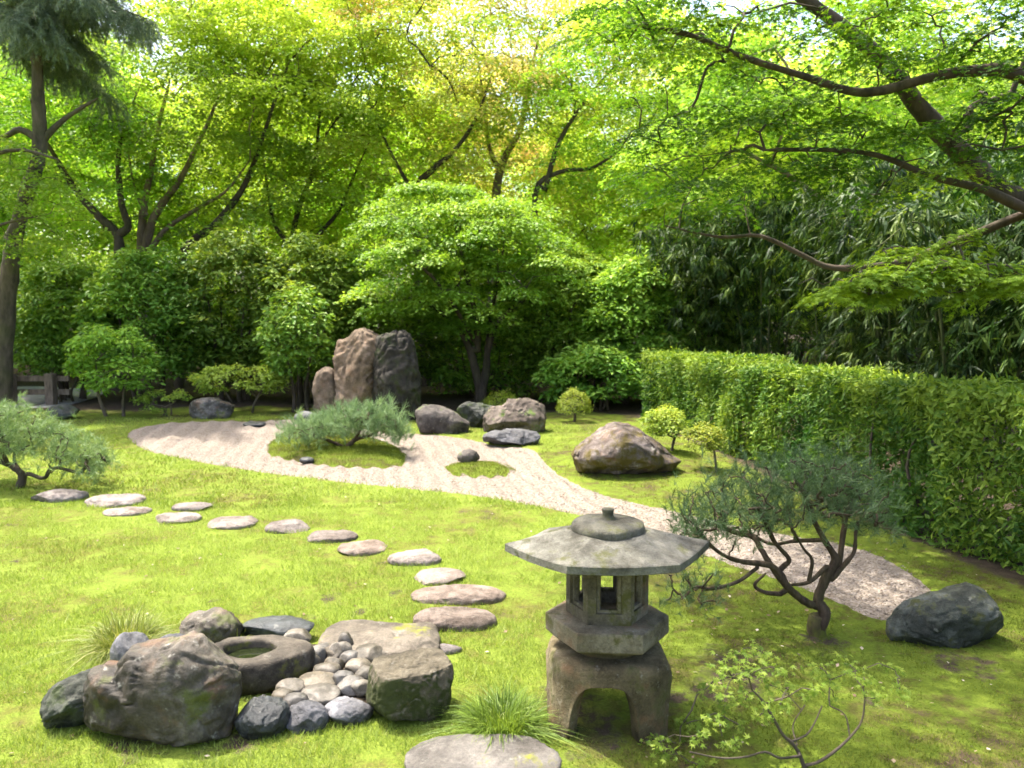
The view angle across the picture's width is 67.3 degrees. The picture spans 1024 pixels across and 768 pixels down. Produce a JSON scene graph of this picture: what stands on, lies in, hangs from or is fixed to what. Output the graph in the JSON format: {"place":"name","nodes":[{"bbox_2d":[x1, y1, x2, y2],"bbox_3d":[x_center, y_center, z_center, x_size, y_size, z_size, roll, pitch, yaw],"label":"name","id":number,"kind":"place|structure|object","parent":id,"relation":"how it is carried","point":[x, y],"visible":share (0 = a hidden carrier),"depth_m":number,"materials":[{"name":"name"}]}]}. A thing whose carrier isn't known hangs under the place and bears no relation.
{"place":"outdoors","nodes":[
{"label":"outdoors","id":0,"kind":"place"},
{"bbox_2d":[7,386,102,407],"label":"path","id":1,"kind":"structure","parent":0,"point":[34,399],"depth_m":19.46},
{"bbox_2d":[0,325,1023,767],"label":"ground","id":2,"kind":"structure","parent":0,"point":[604,723],"depth_m":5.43,"materials":[{"name":"plant"}]},
{"bbox_2d":[0,67,79,293],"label":"maple tree","id":3,"kind":"object","parent":2,"relation":"on","point":[6,217],"visible":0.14,"depth_m":22.80,"materials":[{"name":"green plant"}]},
{"bbox_2d":[12,373,70,404],"bbox_3d":[-11.785,0.137,18.124,2.600,0.780,0.300,0,5,0],"label":"timber fence","id":4,"kind":"object","parent":2,"relation":"on","point":[50,391],"visible":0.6,"depth_m":18.13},
{"bbox_2d":[21,329,84,401],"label":"shrub","id":5,"kind":"object","parent":2,"relation":"on","point":[34,349],"visible":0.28,"depth_m":18.34,"materials":[{"name":"green plant"}]},
{"bbox_2d":[30,489,88,502],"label":"stepping stone","id":6,"kind":"object","parent":2,"relation":"on","point":[57,495],"visible":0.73,"depth_m":8.51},
{"bbox_2d":[0,129,122,281],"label":"maple tree","id":7,"kind":"object","parent":2,"relation":"on","point":[7,149],"visible":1,"depth_m":16.20,"materials":[{"name":"green plant"}]},
{"bbox_2d":[0,390,124,487],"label":"lawn pine","id":8,"kind":"object","parent":2,"relation":"on","point":[12,440],"visible":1,"depth_m":8.98,"materials":[{"name":"green plant"}]},
{"bbox_2d":[39,668,91,728],"bbox_3d":[-2.180,1.586,3.860,0.327,0.306,0.285,-3,5,-30],"label":"rock","id":9,"kind":"object","parent":2,"relation":"on","point":[62,703],"visible":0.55,"depth_m":3.75,"materials":[{"name":"stone"}]},
{"bbox_2d":[13,254,130,399],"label":"broadleaf shrub","id":10,"kind":"object","parent":2,"relation":"on","point":[46,321],"visible":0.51,"depth_m":18.45,"materials":[{"name":"green plant"}]},
{"bbox_2d":[0,0,177,406],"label":"conifer tree","id":11,"kind":"object","parent":2,"relation":"on","point":[41,39],"visible":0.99,"depth_m":17.05,"materials":[{"name":"green plant"}]},
{"bbox_2d":[0,30,197,390],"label":"maple tree","id":12,"kind":"object","parent":2,"relation":"on","point":[119,234],"visible":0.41,"depth_m":21.00,"materials":[{"name":"green plant"}]},
{"bbox_2d":[8,603,199,683],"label":"grass tuft","id":13,"kind":"object","parent":2,"relation":"on","point":[114,632],"visible":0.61,"depth_m":4.75,"materials":[{"name":"plant"}]},
{"bbox_2d":[0,55,213,308],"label":"maple tree","id":14,"kind":"object","parent":2,"relation":"on","point":[98,186],"visible":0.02,"depth_m":38.20,"materials":[{"name":"green plant"}]},
{"bbox_2d":[58,323,164,416],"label":"shrub","id":15,"kind":"object","parent":2,"relation":"on","point":[90,342],"visible":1,"depth_m":15.65,"materials":[{"name":"green plant"}]},
{"bbox_2d":[84,493,146,507],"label":"stepping stone","id":16,"kind":"object","parent":2,"relation":"on","point":[109,500],"visible":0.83,"depth_m":8.31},
{"bbox_2d":[0,37,233,379],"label":"maple tree","id":17,"kind":"object","parent":2,"relation":"on","point":[84,233],"visible":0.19,"depth_m":24.32,"materials":[{"name":"green plant"}]},
{"bbox_2d":[102,506,152,516],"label":"stepping stone","id":18,"kind":"object","parent":2,"relation":"on","point":[127,511],"visible":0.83,"depth_m":7.91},
{"bbox_2d":[110,632,148,660],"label":"rock","id":19,"kind":"object","parent":2,"relation":"on","point":[123,643],"visible":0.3,"depth_m":4.29,"materials":[{"name":"grey stone"}]},
{"bbox_2d":[69,242,217,403],"bbox_3d":[-8.811,-1.396,18.519,3.168,4.050,3.045,-3,6,-36],"label":"broadleaf shrub","id":20,"kind":"object","parent":2,"relation":"on","point":[122,290],"visible":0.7,"depth_m":17.94,"materials":[{"name":"green plant"}]},
{"bbox_2d":[129,388,193,416],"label":"shrub","id":21,"kind":"object","parent":2,"relation":"on","point":[146,398],"visible":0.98,"depth_m":15.92,"materials":[{"name":"green plant"}]},
{"bbox_2d":[83,630,241,746],"bbox_3d":[-1.710,1.473,3.766,0.760,0.510,0.418,0,5,0],"label":"rock","id":22,"kind":"object","parent":2,"relation":"on","point":[180,691],"visible":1,"depth_m":3.61,"materials":[{"name":"stone"}]},
{"bbox_2d":[155,512,201,523],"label":"stepping stone","id":23,"kind":"object","parent":2,"relation":"on","point":[172,517],"visible":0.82,"depth_m":7.66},
{"bbox_2d":[7,0,364,386],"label":"maple tree","id":24,"kind":"object","parent":2,"relation":"on","point":[145,227],"visible":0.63,"depth_m":21.74,"materials":[{"name":"green plant"}]},
{"bbox_2d":[179,607,242,642],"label":"rock","id":25,"kind":"object","parent":2,"relation":"on","point":[216,624],"visible":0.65,"depth_m":4.73,"materials":[{"name":"stone"}]},
{"bbox_2d":[189,397,234,418],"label":"rock","id":26,"kind":"object","parent":2,"relation":"on","point":[208,408],"visible":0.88,"depth_m":15.61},
{"bbox_2d":[157,227,298,401],"bbox_3d":[-6.927,-1.624,19.007,3.453,4.430,3.195,-2,5,-23],"label":"broadleaf shrub","id":27,"kind":"object","parent":2,"relation":"on","point":[231,349],"visible":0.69,"depth_m":18.27,"materials":[{"name":"green plant"}]},
{"bbox_2d":[58,0,402,374],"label":"maple tree","id":28,"kind":"object","parent":2,"relation":"on","point":[218,186],"visible":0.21,"depth_m":25.70,"materials":[{"name":"green plant"}]},
{"bbox_2d":[207,516,257,529],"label":"stepping stone","id":29,"kind":"object","parent":2,"relation":"on","point":[230,522],"visible":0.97,"depth_m":7.48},
{"bbox_2d":[187,362,296,412],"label":"shrub","id":30,"kind":"object","parent":2,"relation":"on","point":[226,372],"visible":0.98,"depth_m":16.39,"materials":[{"name":"green plant"}]},
{"bbox_2d":[124,43,382,324],"bbox_3d":[-13.925,-9.642,40.607,14.629,16.947,14.888,0,5,-3],"label":"maple tree","id":31,"kind":"object","parent":2,"relation":"on","point":[300,135],"visible":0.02,"depth_m":39.85,"materials":[{"name":"green plant"}]},
{"bbox_2d":[234,696,289,739],"bbox_3d":[-1.219,1.630,3.762,0.263,0.205,0.230,0,5,0],"label":"rock","id":32,"kind":"object","parent":2,"relation":"on","point":[259,717],"visible":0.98,"depth_m":3.69,"materials":[{"name":"stone"}]},
{"bbox_2d":[215,635,314,694],"bbox_3d":[-1.408,1.565,4.296,0.602,0.216,0.450,0,5,0],"label":"water basin","id":33,"kind":"object","parent":2,"relation":"on","point":[266,663],"visible":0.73,"depth_m":4.21,"materials":[{"name":"stone"}]},
{"bbox_2d":[110,0,440,388],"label":"maple tree","id":34,"kind":"object","parent":2,"relation":"on","point":[288,15],"visible":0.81,"depth_m":21.44,"materials":[{"name":"green plant"}]},
{"bbox_2d":[241,615,314,635],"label":"rock","id":35,"kind":"object","parent":2,"relation":"on","point":[282,625],"visible":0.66,"depth_m":4.83,"materials":[{"name":"stone"}]},
{"bbox_2d":[265,519,309,533],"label":"stepping stone","id":36,"kind":"object","parent":2,"relation":"on","point":[281,526],"visible":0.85,"depth_m":7.33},
{"bbox_2d":[251,281,335,411],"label":"small tree","id":37,"kind":"object","parent":2,"relation":"on","point":[281,325],"visible":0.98,"depth_m":16.39,"materials":[{"name":"green plant"}]},
{"bbox_2d":[286,700,328,734],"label":"rock","id":38,"kind":"object","parent":2,"relation":"on","point":[310,716],"visible":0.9,"depth_m":3.75,"materials":[{"name":"grey stone"}]},
{"bbox_2d":[241,229,377,403],"bbox_3d":[-4.803,-1.546,18.549,3.387,4.327,2.769,0,5,0],"label":"broadleaf shrub","id":39,"kind":"object","parent":2,"relation":"on","point":[322,257],"visible":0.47,"depth_m":18.01,"materials":[{"name":"green plant"}]},
{"bbox_2d":[271,644,366,721],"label":"soil","id":40,"kind":"structure","parent":2,"relation":"on","point":[363,698],"depth_m":4.02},
{"bbox_2d":[299,671,334,686],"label":"pebble","id":41,"kind":"object","parent":40,"relation":"on","point":[312,678],"visible":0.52,"depth_m":4.11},
{"bbox_2d":[301,683,340,704],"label":"pebble","id":42,"kind":"object","parent":40,"relation":"on","point":[323,693],"visible":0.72,"depth_m":3.97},
{"bbox_2d":[325,696,373,725],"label":"rock","id":43,"kind":"object","parent":40,"relation":"on","point":[346,710],"visible":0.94,"depth_m":3.82,"materials":[{"name":"grey stone"}]},
{"bbox_2d":[153,0,490,376],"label":"maple tree","id":44,"kind":"object","parent":2,"relation":"on","point":[295,222],"visible":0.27,"depth_m":23.76,"materials":[{"name":"green plant"}]},
{"bbox_2d":[312,367,335,413],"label":"rock","id":45,"kind":"object","parent":2,"relation":"on","point":[323,390],"visible":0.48,"depth_m":15.57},
{"bbox_2d":[307,530,357,542],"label":"stepping stone","id":46,"kind":"object","parent":2,"relation":"on","point":[336,536],"visible":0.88,"depth_m":7.03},
{"bbox_2d":[333,328,378,412],"bbox_3d":[-3.167,-0.061,15.835,1.160,2.197,1.027,0,5,0],"label":"rock","id":47,"kind":"object","parent":2,"relation":"on","point":[353,359],"visible":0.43,"depth_m":15.45,"materials":[{"name":"stone"}]},
{"bbox_2d":[337,539,386,556],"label":"stepping stone","id":48,"kind":"object","parent":2,"relation":"on","point":[361,548],"visible":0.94,"depth_m":6.66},
{"bbox_2d":[226,18,525,330],"bbox_3d":[-4.871,-6.994,30.088,11.494,13.315,11.697,1,5,15],"label":"maple tree","id":49,"kind":"object","parent":2,"relation":"on","point":[339,217],"visible":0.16,"depth_m":27.62,"materials":[{"name":"green plant"}]},
{"bbox_2d":[317,619,439,657],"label":"stone slab","id":50,"kind":"structure","parent":2,"relation":"on","point":[390,637],"depth_m":4.66,"materials":[{"name":"stone"}]},
{"bbox_2d":[325,293,446,386],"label":"broadleaf shrub","id":51,"kind":"object","parent":2,"relation":"on","point":[431,346],"visible":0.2,"depth_m":19.30,"materials":[{"name":"green plant"}]},
{"bbox_2d":[258,70,519,325],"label":"maple tree","id":52,"kind":"object","parent":2,"relation":"on","point":[385,243],"visible":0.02,"depth_m":41.52,"materials":[{"name":"green plant"}]},
{"bbox_2d":[371,329,421,420],"bbox_3d":[-2.368,-0.053,15.638,1.111,2.106,1.069,0,5,0],"label":"rock","id":53,"kind":"object","parent":2,"relation":"on","point":[396,371],"visible":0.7,"depth_m":15.30,"materials":[{"name":"stone"}]},
{"bbox_2d":[366,648,453,721],"bbox_3d":[-0.523,1.568,3.940,0.424,0.308,0.348,-2,5,-21],"label":"rock","id":54,"kind":"object","parent":2,"relation":"on","point":[411,685],"visible":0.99,"depth_m":3.81,"materials":[{"name":"stone"}]},
{"bbox_2d":[387,548,441,565],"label":"stepping stone","id":55,"kind":"object","parent":2,"relation":"on","point":[423,556],"visible":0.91,"depth_m":6.33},
{"bbox_2d":[243,0,587,385],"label":"maple tree","id":56,"kind":"object","parent":2,"relation":"on","point":[503,16],"visible":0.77,"depth_m":22.29,"materials":[{"name":"green plant"}]},
{"bbox_2d":[414,567,465,585],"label":"stepping stone","id":57,"kind":"object","parent":2,"relation":"on","point":[430,576],"visible":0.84,"depth_m":5.93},
{"bbox_2d":[415,404,469,433],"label":"rock","id":58,"kind":"object","parent":2,"relation":"on","point":[433,419],"visible":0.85,"depth_m":13.57,"materials":[{"name":"stone"}]},
{"bbox_2d":[381,283,511,381],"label":"undergrowth shrub","id":59,"kind":"object","parent":2,"relation":"on","point":[458,351],"visible":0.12,"depth_m":25.11,"materials":[{"name":"green plant"}]},
{"bbox_2d":[413,606,496,631],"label":"stepping stone","id":60,"kind":"object","parent":2,"relation":"on","point":[459,618],"visible":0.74,"depth_m":5.03,"materials":[{"name":"stone"}]},
{"bbox_2d":[411,584,505,605],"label":"stepping stone","id":61,"kind":"object","parent":2,"relation":"on","point":[462,594],"visible":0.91,"depth_m":5.51,"materials":[{"name":"stone"}]},
{"bbox_2d":[330,179,593,402],"bbox_3d":[-1.370,-2.180,18.217,6.495,5.552,5.704,0,5,0],"label":"layered maple","id":62,"kind":"object","parent":2,"relation":"on","point":[462,317],"visible":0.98,"depth_m":17.32,"materials":[{"name":"green plant"}]},
{"bbox_2d":[457,401,492,427],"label":"rock","id":63,"kind":"object","parent":2,"relation":"on","point":[473,413],"visible":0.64,"depth_m":14.39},
{"bbox_2d":[404,734,561,767],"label":"stone slab","id":64,"kind":"structure","parent":2,"relation":"on","point":[463,751],"depth_m":3.45,"materials":[{"name":"stone"}]},
{"bbox_2d":[422,323,546,397],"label":"broadleaf shrub","id":65,"kind":"object","parent":2,"relation":"on","point":[456,379],"visible":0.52,"depth_m":19.48,"materials":[{"name":"green plant"}]},
{"bbox_2d":[369,44,631,366],"bbox_3d":[-0.731,-7.282,32.544,11.997,13.465,12.051,4,6,39],"label":"maple tree","id":66,"kind":"object","parent":2,"relation":"on","point":[504,185],"visible":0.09,"depth_m":30.55,"materials":[{"name":"green plant"}]},
{"bbox_2d":[411,677,595,767],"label":"grass tuft","id":67,"kind":"object","parent":2,"relation":"on","point":[507,715],"visible":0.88,"depth_m":3.76,"materials":[{"name":"plant"}]},
{"bbox_2d":[482,428,540,444],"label":"rock","id":68,"kind":"object","parent":2,"relation":"on","point":[512,436],"visible":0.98,"depth_m":12.24,"materials":[{"name":"grey stone"}]},
{"bbox_2d":[483,398,546,432],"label":"rock","id":69,"kind":"object","parent":2,"relation":"on","point":[526,413],"visible":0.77,"depth_m":13.64,"materials":[{"name":"stone"}]},
{"bbox_2d":[366,0,704,379],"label":"maple tree","id":70,"kind":"object","parent":2,"relation":"on","point":[498,178],"visible":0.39,"depth_m":24.75,"materials":[{"name":"green plant"}]},
{"bbox_2d":[465,94,653,302],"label":"maple tree","id":71,"kind":"object","parent":2,"relation":"on","point":[607,256],"visible":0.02,"depth_m":42.62,"materials":[{"name":"green plant"}]},
{"bbox_2d":[497,241,636,387],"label":"broadleaf shrub","id":72,"kind":"object","parent":2,"relation":"on","point":[546,338],"visible":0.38,"depth_m":18.29,"materials":[{"name":"green plant"}]},
{"bbox_2d":[555,387,593,421],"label":"clipped shrub","id":73,"kind":"object","parent":2,"relation":"on","point":[560,404],"visible":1,"depth_m":14.97,"materials":[{"name":"green plant"}]},
{"bbox_2d":[530,339,653,410],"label":"broadleaf shrub","id":74,"kind":"object","parent":2,"relation":"on","point":[574,361],"visible":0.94,"depth_m":16.76,"materials":[{"name":"green plant"}]},
{"bbox_2d":[505,507,708,743],"bbox_3d":[0.483,1.176,3.876,1.036,1.102,0.694,0,5,0],"label":"stone lantern","id":75,"kind":"object","parent":2,"relation":"on","point":[606,637],"visible":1,"depth_m":3.71,"materials":[{"name":"stone"}]},
{"bbox_2d":[483,0,739,386],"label":"maple tree","id":76,"kind":"object","parent":2,"relation":"on","point":[549,176],"visible":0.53,"depth_m":22.06,"materials":[{"name":"green plant"}]},
{"bbox_2d":[484,52,754,371],"bbox_3d":[4.027,-6.237,28.082,10.449,12.105,10.634,2,5,22],"label":"maple tree","id":77,"kind":"object","parent":2,"relation":"on","point":[583,229],"visible":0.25,"depth_m":27.65,"materials":[{"name":"green plant"}]},
{"bbox_2d":[571,422,680,474],"bbox_3d":[1.468,0.863,9.918,1.410,0.752,1.057,0,5,0],"label":"rock","id":78,"kind":"object","parent":2,"relation":"on","point":[618,448],"visible":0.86,"depth_m":9.56,"materials":[{"name":"stone"}]},
{"bbox_2d":[569,245,707,404],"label":"broadleaf shrub","id":79,"kind":"object","parent":2,"relation":"on","point":[622,283],"visible":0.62,"depth_m":17.52,"materials":[{"name":"green plant"}]},
{"bbox_2d":[266,429,1023,767],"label":"moss","id":80,"kind":"object","parent":2,"relation":"on","point":[394,455],"visible":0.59,"depth_m":4.74,"materials":[{"name":"plant"}]},
{"bbox_2d":[638,404,691,450],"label":"clipped shrub","id":81,"kind":"object","parent":2,"relation":"on","point":[662,415],"visible":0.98,"depth_m":10.99,"materials":[{"name":"green plant"}]},
{"bbox_2d":[602,198,774,401],"bbox_3d":[4.271,-1.905,17.969,4.121,4.919,4.094,-3,6,-36],"label":"bamboo clump","id":82,"kind":"object","parent":2,"relation":"on","point":[683,267],"visible":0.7,"depth_m":17.14,"materials":[{"name":"green plant"}]},
{"bbox_2d":[637,271,748,386],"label":"broadleaf shrub","id":83,"kind":"object","parent":2,"relation":"on","point":[730,335],"visible":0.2,"depth_m":17.97,"materials":[{"name":"green plant"}]},
{"bbox_2d":[575,44,818,296],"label":"maple tree","id":84,"kind":"object","parent":2,"relation":"on","point":[644,87],"depth_m":40.90,"materials":[{"name":"green plant"}]},
{"bbox_2d":[678,421,729,472],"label":"clipped shrub","id":85,"kind":"object","parent":2,"relation":"on","point":[695,431],"visible":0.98,"depth_m":9.97,"materials":[{"name":"green plant"}]},
{"bbox_2d":[596,28,852,349],"bbox_3d":[8.376,-6.903,28.993,11.494,13.315,11.697,2,5,25],"label":"maple tree","id":86,"kind":"object","parent":2,"relation":"on","point":[708,164],"visible":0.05,"depth_m":28.57,"materials":[{"name":"green plant"}]},
{"bbox_2d":[644,179,834,405],"bbox_3d":[5.595,-1.902,17.228,5.389,5.037,4.934,0,5,0],"label":"bamboo clump","id":87,"kind":"object","parent":2,"relation":"on","point":[758,326],"visible":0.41,"depth_m":16.74,"materials":[{"name":"green plant"}]},
{"bbox_2d":[617,30,906,363],"bbox_3d":[7.972,-5.232,23.106,9.570,10.894,9.404,1,5,7],"label":"maple tree","id":88,"kind":"object","parent":2,"relation":"on","point":[683,163],"visible":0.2,"depth_m":22.15,"materials":[{"name":"green plant"}]},
{"bbox_2d":[637,638,911,767],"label":"maple sapling","id":89,"kind":"object","parent":2,"relation":"on","point":[835,684],"visible":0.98,"depth_m":3.44,"materials":[{"name":"green plant"}]},
{"bbox_2d":[530,0,1023,320],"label":"leaning maple","id":90,"kind":"object","parent":2,"relation":"on","point":[978,170],"visible":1,"depth_m":7.34,"materials":[{"name":"green plant"}]},
{"bbox_2d":[722,277,831,358],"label":"undergrowth shrub","id":91,"kind":"object","parent":2,"relation":"on","point":[806,349],"visible":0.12,"depth_m":24.71,"materials":[{"name":"green plant"}]},
{"bbox_2d":[650,435,924,637],"bbox_3d":[1.739,0.947,4.921,1.930,1.439,1.316,0,5,0],"label":"garden pine","id":92,"kind":"object","parent":2,"relation":"on","point":[818,621],"visible":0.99,"depth_m":4.72,"materials":[{"name":"green plant"}]},
{"bbox_2d":[597,0,1023,394],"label":"maple tree","id":93,"kind":"object","parent":2,"relation":"on","point":[758,44],"visible":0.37,"depth_m":15.93,"materials":[{"name":"green plant"}]},
{"bbox_2d":[637,345,1023,574],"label":"hedge","id":94,"kind":"object","parent":2,"relation":"on","point":[900,396],"visible":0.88,"depth_m":7.74,"materials":[{"name":"green plant"}]},
{"bbox_2d":[719,152,961,422],"bbox_3d":[7.051,-1.831,15.396,5.423,5.200,4.349,-4,6,-38],"label":"bamboo clump","id":95,"kind":"object","parent":2,"relation":"on","point":[817,337],"visible":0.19,"depth_m":14.96,"materials":[{"name":"green plant"}]},
{"bbox_2d":[757,128,984,410],"bbox_3d":[7.551,-2.196,16.311,4.734,5.774,4.795,0,5,0],"label":"bamboo clump","id":96,"kind":"object","parent":2,"relation":"on","point":[878,182],"visible":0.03,"depth_m":15.08,"materials":[{"name":"green plant"}]},
{"bbox_2d":[760,147,996,441],"bbox_3d":[6.078,-1.255,12.648,4.184,4.507,5.080,0,5,0],"label":"bamboo clump","id":97,"kind":"object","parent":2,"relation":"on","point":[873,356],"visible":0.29,"depth_m":12.49,"materials":[{"name":"green plant"}]},
{"bbox_2d":[746,1,1023,347],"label":"maple tree","id":98,"kind":"object","parent":2,"relation":"on","point":[976,17],"visible":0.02,"depth_m":26.49,"materials":[{"name":"green plant"}]},
{"bbox_2d":[749,0,1023,365],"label":"maple tree","id":99,"kind":"object","parent":2,"relation":"on","point":[1007,85],"visible":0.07,"depth_m":20.46,"materials":[{"name":"green plant"}]},
{"bbox_2d":[777,179,1023,468],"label":"bamboo clump","id":100,"kind":"object","parent":2,"relation":"on","point":[906,234],"visible":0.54,"depth_m":10.18,"materials":[{"name":"green plant"}]},
{"bbox_2d":[850,116,1023,380],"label":"bamboo clump","id":101,"kind":"object","parent":2,"relation":"on","point":[985,198],"visible":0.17,"depth_m":11.07,"materials":[{"name":"green plant"}]},
{"bbox_2d":[885,582,1003,648],"bbox_3d":[2.725,1.470,4.889,0.724,0.420,0.415,0,5,0],"label":"rock","id":102,"kind":"object","parent":2,"relation":"on","point":[962,615],"visible":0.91,"depth_m":4.74,"materials":[{"name":"stone"}]},
{"bbox_2d":[945,240,1023,410],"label":"bamboo clump","id":103,"kind":"object","parent":2,"relation":"on","point":[1012,311],"visible":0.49,"depth_m":9.83,"materials":[{"name":"green plant"}]},
{"bbox_2d":[2,0,1023,324],"label":"sky","id":104,"kind":"structure","parent":0,"point":[729,2],"materials":[{"name":"white"}]},
{"bbox_2d":[128,420,929,619],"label":"gravel path","id":105,"kind":"structure","parent":0,"point":[160,438],"depth_m":9.64,"materials":[{"name":"gravel"}]},
{"bbox_2d":[269,433,404,468],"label":"moss island","id":106,"kind":"structure","parent":105,"relation":"on","point":[383,465],"depth_m":11.04,"materials":[{"name":"plant"}]},
{"bbox_2d":[267,391,417,450],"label":"dwarf pine","id":107,"kind":"object","parent":106,"relation":"on","point":[354,418],"visible":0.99,"depth_m":11.31,"materials":[{"name":"green plant"}]},
{"bbox_2d":[446,462,509,477],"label":"moss island","id":108,"kind":"structure","parent":105,"relation":"on","point":[481,473],"depth_m":10.21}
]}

